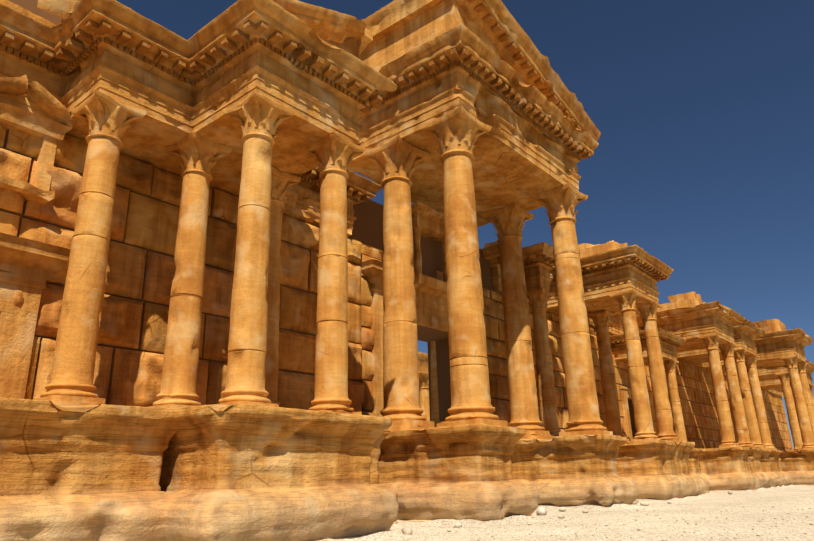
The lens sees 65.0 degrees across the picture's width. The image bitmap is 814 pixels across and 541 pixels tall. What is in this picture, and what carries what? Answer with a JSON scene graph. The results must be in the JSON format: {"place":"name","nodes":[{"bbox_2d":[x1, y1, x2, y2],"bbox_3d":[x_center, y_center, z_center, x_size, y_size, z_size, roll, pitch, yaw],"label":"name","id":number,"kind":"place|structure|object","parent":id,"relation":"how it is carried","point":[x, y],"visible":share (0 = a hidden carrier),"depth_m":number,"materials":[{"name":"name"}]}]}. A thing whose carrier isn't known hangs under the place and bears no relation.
{"place":"outdoors","nodes":[
{"label":"outdoors","id":0,"kind":"place"},
{"bbox_2d":[0,0,793,450],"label":"block wall","id":1,"kind":"structure","parent":0,"point":[134,378],"depth_m":10.15,"materials":[{"name":"brown stone"}]},
{"bbox_2d":[116,0,813,448],"label":"sky","id":2,"kind":"structure","parent":0,"point":[702,161],"materials":[{"name":"blue"}]},
{"bbox_2d":[389,486,813,540],"bbox_3d":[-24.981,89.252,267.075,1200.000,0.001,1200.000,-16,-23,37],"label":"ground","id":3,"kind":"structure","parent":0,"point":[741,521],"depth_m":9.05,"materials":[{"name":"beige sand"}]},
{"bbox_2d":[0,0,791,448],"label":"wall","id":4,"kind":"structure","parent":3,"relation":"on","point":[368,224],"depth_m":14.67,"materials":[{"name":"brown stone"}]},
{"bbox_2d":[0,232,632,441],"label":"door frames","id":5,"kind":"structure","parent":4,"relation":"attached to","point":[29,267],"depth_m":8.25,"materials":[{"name":"stone"}]},
{"bbox_2d":[0,397,813,540],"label":"podiums","id":6,"kind":"object","parent":3,"relation":"on","point":[215,472],"visible":0.98,"depth_m":7.31,"materials":[{"name":"stone"}]},
{"bbox_2d":[33,135,813,449],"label":"columns","id":7,"kind":"structure","parent":6,"relation":"on","point":[252,366],"depth_m":11.14,"materials":[{"name":"brown stone"}]},
{"bbox_2d":[0,0,813,396],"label":"entablature","id":8,"kind":"structure","parent":7,"relation":"on","point":[518,160],"depth_m":12.59,"materials":[{"name":"stone"}]},
{"bbox_2d":[0,0,682,346],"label":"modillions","id":9,"kind":"object","parent":8,"relation":"attached to","point":[65,66],"visible":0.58,"depth_m":9.48,"materials":[{"name":"stone"}]},
{"bbox_2d":[71,89,813,393],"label":"column capitals","id":10,"kind":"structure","parent":7,"relation":"on","point":[456,130],"depth_m":12.36,"materials":[{"name":"brown stone"}]},
{"bbox_2d":[418,352,429,420],"bbox_3d":[-3.459,7.232,32.501,1.020,7.700,16.000,-16,-23,37],"label":"colonnade","id":11,"kind":"object","parent":3,"relation":"on","point":[423,392],"depth_m":37.86,"materials":[{"name":"stone"}]},
{"bbox_2d":[419,373,428,388],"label":"capitals","id":12,"kind":"object","parent":11,"relation":"on","point":[423,380],"visible":0.04,"depth_m":38.05,"materials":[{"name":"stone"}]},
{"bbox_2d":[323,484,809,540],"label":"sand berm","id":13,"kind":"structure","parent":3,"relation":"on","point":[515,520],"depth_m":10.11,"materials":[{"name":"beige sand"}]},
{"bbox_2d":[398,491,813,540],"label":"pebbles","id":14,"kind":"object","parent":3,"relation":"on","point":[539,511],"visible":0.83,"depth_m":9.40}
]}

